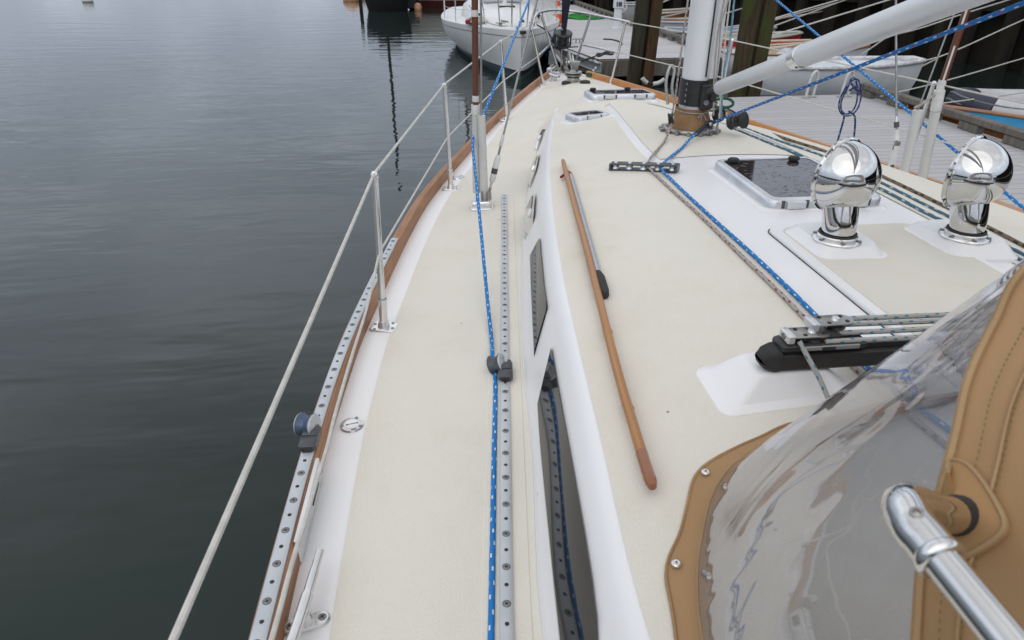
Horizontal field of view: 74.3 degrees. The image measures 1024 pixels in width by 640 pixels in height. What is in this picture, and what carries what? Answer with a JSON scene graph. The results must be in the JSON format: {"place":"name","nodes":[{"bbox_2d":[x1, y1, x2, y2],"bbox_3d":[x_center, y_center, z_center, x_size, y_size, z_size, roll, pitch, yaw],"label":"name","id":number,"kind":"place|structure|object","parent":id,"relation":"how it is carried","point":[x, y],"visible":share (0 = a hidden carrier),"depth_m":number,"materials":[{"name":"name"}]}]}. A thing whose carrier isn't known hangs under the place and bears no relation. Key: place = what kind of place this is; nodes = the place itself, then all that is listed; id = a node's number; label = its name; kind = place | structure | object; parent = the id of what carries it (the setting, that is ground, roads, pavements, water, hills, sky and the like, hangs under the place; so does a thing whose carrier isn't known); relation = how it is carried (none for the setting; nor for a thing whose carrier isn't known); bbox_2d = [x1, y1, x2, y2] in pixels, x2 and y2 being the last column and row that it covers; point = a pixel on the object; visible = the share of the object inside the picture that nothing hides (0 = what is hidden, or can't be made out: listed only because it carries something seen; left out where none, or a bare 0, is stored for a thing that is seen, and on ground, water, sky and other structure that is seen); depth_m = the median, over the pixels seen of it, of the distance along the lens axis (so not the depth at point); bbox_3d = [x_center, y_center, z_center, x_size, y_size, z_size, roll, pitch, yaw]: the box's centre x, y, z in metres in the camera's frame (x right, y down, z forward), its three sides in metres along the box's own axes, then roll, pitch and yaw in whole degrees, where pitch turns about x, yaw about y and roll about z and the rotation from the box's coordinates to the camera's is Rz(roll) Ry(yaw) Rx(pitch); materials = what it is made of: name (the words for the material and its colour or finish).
{"place":"outdoors","nodes":[
{"label":"outdoors","id":0,"kind":"place"},
{"bbox_2d":[0,0,1023,639],"bbox_3d":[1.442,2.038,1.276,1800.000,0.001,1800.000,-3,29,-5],"label":"water","id":1,"kind":"structure","parent":0,"point":[184,184],"depth_m":6.10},
{"bbox_2d":[365,0,407,10],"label":"launch","id":2,"kind":"object","parent":1,"relation":"on","point":[387,5],"visible":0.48,"depth_m":31.55,"materials":[{"name":"black"}]},
{"bbox_2d":[408,0,421,9],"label":"float block","id":3,"kind":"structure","parent":1,"relation":"on","point":[414,4],"depth_m":32.32,"materials":[{"name":"plastic"}]},
{"bbox_2d":[419,0,466,7],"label":"sailing yacht","id":4,"kind":"object","parent":1,"relation":"on","point":[434,3],"visible":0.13,"depth_m":33.62,"materials":[{"name":"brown wood"}]},
{"bbox_2d":[441,0,559,79],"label":"sailing yacht","id":5,"kind":"object","parent":1,"relation":"on","point":[506,13],"visible":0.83,"depth_m":15.56,"materials":[{"name":"white plastic"}]},
{"bbox_2d":[467,16,486,22],"bbox_3d":[-0.836,-7.022,15.758,0.519,0.163,0.839,-3,29,-5],"label":"line heap","id":6,"kind":"object","parent":5,"relation":"on","point":[470,17],"visible":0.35,"depth_m":15.58,"materials":[{"name":"white fabric"}]},
{"bbox_2d":[469,5,504,25],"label":"dock line","id":7,"kind":"object","parent":5,"relation":"on","point":[488,22],"visible":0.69,"depth_m":14.90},
{"bbox_2d":[542,4,555,59],"bbox_3d":[0.923,-6.995,16.451,0.299,1.255,0.313,-12,31,-21],"label":"fender","id":8,"kind":"object","parent":5,"relation":"hanging from","point":[546,55],"visible":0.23,"depth_m":16.50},
{"bbox_2d":[536,24,577,47],"bbox_3d":[0.993,-6.229,14.825,0.184,0.588,1.495,20,34,32],"label":"dock line","id":9,"kind":"object","parent":5,"relation":"attached to","point":[552,38],"visible":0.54,"depth_m":14.54,"materials":[{"name":"fabric"}]},
{"bbox_2d":[168,0,1023,639],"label":"sailing yacht","id":10,"kind":"object","parent":1,"relation":"on","point":[652,384],"visible":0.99,"depth_m":1.90,"materials":[{"name":"white plastic"}]},
{"bbox_2d":[293,412,321,452],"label":"lead block","id":11,"kind":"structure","parent":10,"relation":"attached to","point":[307,429],"depth_m":1.88,"materials":[{"name":"grey plastic"}]},
{"bbox_2d":[486,353,512,381],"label":"lead block","id":12,"kind":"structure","parent":10,"relation":"attached to","point":[501,364],"depth_m":2.25,"materials":[{"name":"grey plastic"}]},
{"bbox_2d":[471,0,529,639],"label":"jib sheet","id":13,"kind":"object","parent":10,"relation":"on","point":[491,602],"visible":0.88,"depth_m":2.02,"materials":[{"name":"blue fabric"}]},
{"bbox_2d":[548,48,568,69],"bbox_3d":[0.516,-2.907,7.557,0.165,0.210,0.474,-3,29,-5],"label":"anchor","id":14,"kind":"object","parent":10,"relation":"attached to","point":[551,61],"visible":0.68,"depth_m":7.70,"materials":[{"name":"silver metal"}]},
{"bbox_2d":[560,171,608,298],"bbox_3d":[0.262,-0.395,2.650,0.066,0.051,1.380,0,29,0],"label":"boat hook","id":15,"kind":"object","parent":10,"relation":"on","point":[604,288],"visible":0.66,"depth_m":2.38,"materials":[{"name":"silver metal"}]},
{"bbox_2d":[671,0,688,112],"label":"halyard","id":16,"kind":"object","parent":10,"relation":"on","point":[685,18],"visible":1,"depth_m":3.57,"materials":[{"name":"white fabric"}]},
{"bbox_2d":[713,0,724,115],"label":"halyard","id":17,"kind":"object","parent":10,"relation":"attached to","point":[716,47],"visible":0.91,"depth_m":3.49,"materials":[{"name":"white fabric"}]},
{"bbox_2d":[715,0,728,82],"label":"halyard","id":18,"kind":"object","parent":10,"relation":"attached to","point":[719,41],"visible":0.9,"depth_m":3.48,"materials":[{"name":"white fabric"}]},
{"bbox_2d":[712,97,734,108],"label":"coiled line","id":19,"kind":"object","parent":10,"relation":"hanging from","point":[730,100],"visible":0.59,"depth_m":5.43,"materials":[{"name":"green fabric"}]},
{"bbox_2d":[719,0,730,118],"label":"halyard","id":20,"kind":"object","parent":10,"relation":"attached to","point":[724,53],"visible":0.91,"depth_m":3.51,"materials":[{"name":"white fabric"}]},
{"bbox_2d":[721,0,734,112],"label":"halyard","id":21,"kind":"object","parent":10,"relation":"attached to","point":[730,36],"visible":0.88,"depth_m":3.50,"materials":[{"name":"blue fabric"}]},
{"bbox_2d":[647,125,946,447],"bbox_3d":[0.782,-0.236,2.219,0.257,0.068,3.334,-1,29,-1],"label":"halyard tail","id":22,"kind":"object","parent":10,"relation":"on","point":[939,439],"visible":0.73,"depth_m":2.05},
{"bbox_2d":[660,120,950,433],"bbox_3d":[0.853,-0.261,2.236,0.424,0.087,3.359,1,29,2],"label":"halyard tail","id":23,"kind":"object","parent":10,"relation":"on","point":[936,420],"visible":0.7,"depth_m":2.13},
{"bbox_2d":[693,120,715,136],"bbox_3d":[1.030,-1.026,3.619,0.184,0.062,0.022,-24,37,-37],"label":"rope sleeve","id":24,"kind":"object","parent":23,"relation":"attached to","point":[701,129],"visible":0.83,"depth_m":3.60,"materials":[{"name":"fabric"}]},
{"bbox_2d":[797,340,829,398],"bbox_3d":[0.697,0.145,1.444,0.010,0.155,0.210,-25,37,-38],"label":"traveller line","id":25,"kind":"object","parent":10,"relation":"attached to","point":[807,356],"visible":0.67,"depth_m":1.47,"materials":[{"name":"grey fabric"}]},
{"bbox_2d":[664,259,1023,639],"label":"canvas dodger","id":26,"kind":"object","parent":10,"relation":"attached to","point":[957,534],"visible":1,"depth_m":0.64,"materials":[{"name":"brown fabric"}]},
{"bbox_2d":[711,259,1023,499],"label":"clear window","id":27,"kind":"structure","parent":26,"relation":"in","point":[933,365],"depth_m":1.22,"materials":[{"name":"plastic"}]},
{"bbox_2d":[837,77,861,141],"bbox_3d":[1.489,-0.854,2.983,0.161,0.417,0.063,-3,29,-5],"label":"coiled line","id":28,"kind":"object","parent":10,"relation":"hanging from","point":[857,90],"visible":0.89,"depth_m":2.92,"materials":[{"name":"blue fabric"}]},
{"bbox_2d":[717,0,1023,120],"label":"vang line","id":29,"kind":"object","parent":10,"relation":"attached to","point":[968,24],"visible":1,"depth_m":2.11,"materials":[{"name":"blue fabric"}]},
{"bbox_2d":[824,335,917,343],"bbox_3d":[1.226,0.023,1.537,1.085,0.021,0.014,-3,29,-5],"label":"traveller line","id":30,"kind":"object","parent":10,"relation":"attached to","point":[878,339],"visible":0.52,"depth_m":1.49,"materials":[{"name":"grey fabric"}]},
{"bbox_2d":[734,128,1023,260],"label":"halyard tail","id":31,"kind":"object","parent":10,"relation":"on","point":[879,188],"visible":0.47,"depth_m":2.81},
{"bbox_2d":[837,326,929,335],"bbox_3d":[1.227,0.006,1.552,1.080,0.018,0.013,-3,29,-5],"label":"traveller line","id":32,"kind":"object","parent":10,"relation":"attached to","point":[881,331],"visible":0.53,"depth_m":1.51,"materials":[{"name":"grey fabric"}]},
{"bbox_2d":[745,128,1023,255],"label":"halyard tail","id":33,"kind":"object","parent":10,"relation":"on","point":[912,198],"visible":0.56,"depth_m":2.84},
{"bbox_2d":[749,124,1023,247],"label":"halyard tail","id":34,"kind":"object","parent":10,"relation":"on","point":[1000,233],"visible":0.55,"depth_m":2.84},
{"bbox_2d":[845,318,940,326],"bbox_3d":[1.240,-0.010,1.566,1.050,0.021,0.013,-3,29,-5],"label":"traveller line","id":35,"kind":"object","parent":10,"relation":"attached to","point":[895,322],"visible":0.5,"depth_m":1.53,"materials":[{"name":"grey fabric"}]},
{"bbox_2d":[775,0,1023,210],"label":"jib sheet","id":36,"kind":"object","parent":10,"relation":"attached to","point":[1005,193],"visible":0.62,"depth_m":4.35,"materials":[{"name":"blue fabric"}]},
{"bbox_2d":[849,312,949,320],"bbox_3d":[1.238,-0.023,1.579,1.050,0.017,0.015,-3,29,-5],"label":"traveller line","id":37,"kind":"object","parent":10,"relation":"attached to","point":[899,316],"visible":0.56,"depth_m":1.54,"materials":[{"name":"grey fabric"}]},
{"bbox_2d":[530,0,721,78],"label":"floating dock","id":38,"kind":"object","parent":1,"relation":"on","point":[668,48],"visible":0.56,"depth_m":16.25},
{"bbox_2d":[553,0,561,26],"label":"traffic cone","id":39,"kind":"object","parent":38,"relation":"on","point":[559,16],"visible":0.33,"depth_m":20.11,"materials":[{"name":"orange plastic"}]},
{"bbox_2d":[568,51,613,68],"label":"dock line","id":40,"kind":"object","parent":38,"relation":"on","point":[598,55],"visible":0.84,"depth_m":14.35,"materials":[{"name":"grey fabric"}]},
{"bbox_2d":[611,0,626,29],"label":"power pedestal","id":41,"kind":"object","parent":38,"relation":"on","point":[618,5],"visible":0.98,"depth_m":19.28,"materials":[{"name":"grey plastic"}]},
{"bbox_2d":[622,2,635,18],"bbox_3d":[4.399,-10.671,23.515,1.645,0.876,1.361,-3,29,-5],"label":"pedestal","id":42,"kind":"object","parent":38,"relation":"on","point":[629,11],"visible":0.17,"depth_m":22.99,"materials":[{"name":"white plastic"}]},
{"bbox_2d":[626,0,650,85],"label":"wood piling","id":43,"kind":"object","parent":1,"relation":"in","point":[638,41],"visible":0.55,"depth_m":12.52,"materials":[{"name":"brown wood"}]},
{"bbox_2d":[641,0,662,88],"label":"wood piling","id":44,"kind":"object","parent":1,"relation":"in","point":[652,38],"visible":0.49,"depth_m":12.51,"materials":[{"name":"brown wood"}]},
{"bbox_2d":[641,67,671,85],"bbox_3d":[3.033,-4.784,13.219,0.405,0.174,1.931,15,32,26],"label":"piling strop","id":45,"kind":"object","parent":44,"relation":"attached to","point":[646,82],"visible":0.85,"depth_m":12.59,"materials":[{"name":"white fabric"}]},
{"bbox_2d":[660,17,688,27],"bbox_3d":[5.123,-8.448,19.713,2.050,0.796,1.265,-3,29,-5],"label":"rowing dinghy","id":46,"kind":"object","parent":1,"relation":"on","point":[674,22],"visible":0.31,"depth_m":19.14,"materials":[{"name":"white wood"}]},
{"bbox_2d":[661,7,689,17],"bbox_3d":[4.834,-9.367,21.238,1.672,0.856,1.259,-3,29,-5],"label":"rowing dinghy","id":47,"kind":"object","parent":1,"relation":"on","point":[665,12],"visible":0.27,"depth_m":20.73,"materials":[{"name":"white wood"}]},
{"bbox_2d":[664,26,776,43],"bbox_3d":[5.586,-7.572,18.267,2.886,0.736,1.359,3,29,6],"label":"rowing dinghy","id":48,"kind":"object","parent":1,"relation":"on","point":[685,34],"visible":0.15,"depth_m":18.54,"materials":[{"name":"blue paint"}]},
{"bbox_2d":[727,0,761,96],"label":"wood piling","id":49,"kind":"object","parent":1,"relation":"in","point":[748,27],"visible":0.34,"depth_m":10.24,"materials":[{"name":"brown wood"}]},
{"bbox_2d":[745,0,777,96],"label":"wood piling","id":50,"kind":"object","parent":1,"relation":"in","point":[767,17],"visible":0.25,"depth_m":10.32,"materials":[{"name":"brown wood"}]},
{"bbox_2d":[722,31,802,46],"bbox_3d":[5.781,-6.741,16.716,2.624,0.756,1.267,-3,29,-5],"label":"rowing dinghy","id":51,"kind":"object","parent":1,"relation":"on","point":[791,35],"visible":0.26,"depth_m":16.38,"materials":[{"name":"white paint"}]},
{"bbox_2d":[722,39,812,53],"bbox_3d":[5.653,-6.161,15.710,2.490,0.696,1.375,-3,29,-5],"label":"rowing dinghy","id":52,"kind":"object","parent":1,"relation":"on","point":[778,47],"visible":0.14,"depth_m":15.67,"materials":[{"name":"beige paint"}]},
{"bbox_2d":[717,45,870,79],"bbox_3d":[6.062,-5.605,14.713,3.293,0.730,1.306,-3,29,-5],"label":"rowing dinghy","id":53,"kind":"object","parent":1,"relation":"on","point":[858,51],"visible":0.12,"depth_m":14.42,"materials":[{"name":"white wood"}]},
{"bbox_2d":[862,39,884,54],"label":"mooring line","id":54,"kind":"object","parent":53,"relation":"attached to","point":[872,47],"visible":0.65,"depth_m":13.96,"materials":[{"name":"white fabric"}]},
{"bbox_2d":[578,0,1023,74],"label":"pier bulkhead","id":55,"kind":"object","parent":1,"relation":"in","point":[1006,45],"visible":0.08,"depth_m":17.63,"materials":[{"name":"wood"}]},
{"bbox_2d":[661,11,687,17],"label":"mooring line","id":56,"kind":"object","parent":55,"relation":"attached to","point":[673,14],"visible":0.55,"depth_m":20.01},
{"bbox_2d":[724,11,823,28],"bbox_3d":[7.409,-8.236,18.421,6.277,0.257,0.033,-22,35,-34],"label":"mooring line","id":57,"kind":"object","parent":55,"relation":"attached to","point":[777,18],"visible":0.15,"depth_m":18.62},
{"bbox_2d":[723,1,843,34],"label":"mooring line","id":58,"kind":"object","parent":55,"relation":"attached to","point":[789,15],"visible":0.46,"depth_m":17.39,"materials":[{"name":"fabric"}]},
{"bbox_2d":[775,0,838,18],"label":"mooring line","id":59,"kind":"object","parent":55,"relation":"attached to","point":[807,8],"depth_m":15.26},
{"bbox_2d":[774,0,845,26],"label":"mooring line","id":60,"kind":"object","parent":55,"relation":"attached to","point":[809,12],"visible":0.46,"depth_m":16.61,"materials":[{"name":"fabric"}]},
{"bbox_2d":[772,0,888,35],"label":"mooring line","id":61,"kind":"object","parent":55,"relation":"attached to","point":[830,17],"depth_m":13.71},
{"bbox_2d":[770,0,1008,45],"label":"mooring line","id":62,"kind":"object","parent":55,"relation":"attached to","point":[906,31],"visible":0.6,"depth_m":13.79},
{"bbox_2d":[760,56,926,95],"bbox_3d":[6.241,-4.784,13.290,3.452,0.726,1.445,-3,29,-5],"label":"rowing dinghy","id":63,"kind":"object","parent":1,"relation":"on","point":[788,81],"visible":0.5,"depth_m":12.80,"materials":[{"name":"white plastic"}]},
{"bbox_2d":[900,19,1023,60],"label":"mooring line","id":64,"kind":"object","parent":63,"relation":"attached to","point":[972,42],"visible":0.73,"depth_m":13.34,"materials":[{"name":"fabric"}]},
{"bbox_2d":[714,83,1023,207],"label":"floating dock","id":65,"kind":"object","parent":1,"relation":"on","point":[809,120],"visible":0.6,"depth_m":8.51,"materials":[{"name":"grey wood"}]},
{"bbox_2d":[802,70,819,98],"bbox_3d":[4.520,-3.559,10.182,0.262,0.402,0.113,-13,31,-22],"label":"dock hoop","id":66,"kind":"object","parent":65,"relation":"on","point":[815,86],"visible":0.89,"depth_m":10.18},
{"bbox_2d":[836,70,854,97],"bbox_3d":[5.077,-3.587,10.232,0.262,0.402,0.113,-13,31,-22],"label":"dock hoop","id":67,"kind":"object","parent":65,"relation":"on","point":[845,81],"visible":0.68,"depth_m":10.21,"materials":[{"name":"white metal"}]},
{"bbox_2d":[879,58,1023,96],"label":"mooring line","id":68,"kind":"object","parent":65,"relation":"attached to","point":[962,75],"visible":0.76,"depth_m":11.14,"materials":[{"name":"fabric"}]},
{"bbox_2d":[907,103,1023,139],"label":"skiff","id":69,"kind":"object","parent":1,"relation":"on","point":[1015,120],"visible":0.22,"depth_m":9.29,"materials":[{"name":"blue wood"}]},
{"bbox_2d":[945,87,1023,114],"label":"inflatable tender","id":70,"kind":"object","parent":1,"relation":"on","point":[983,102],"visible":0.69,"depth_m":10.28,"materials":[{"name":"white rubber"}]},
{"bbox_2d":[943,92,1023,103],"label":"mooring line","id":71,"kind":"object","parent":70,"relation":"attached to","point":[973,99],"visible":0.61,"depth_m":10.20,"materials":[{"name":"fabric"}]},
{"bbox_2d":[568,13,604,19],"bbox_3d":[2.446,-10.339,22.944,1.518,0.139,1.801,-3,29,-5],"label":"rope pile","id":72,"kind":"object","parent":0,"point":[578,16],"visible":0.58,"depth_m":22.39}
]}

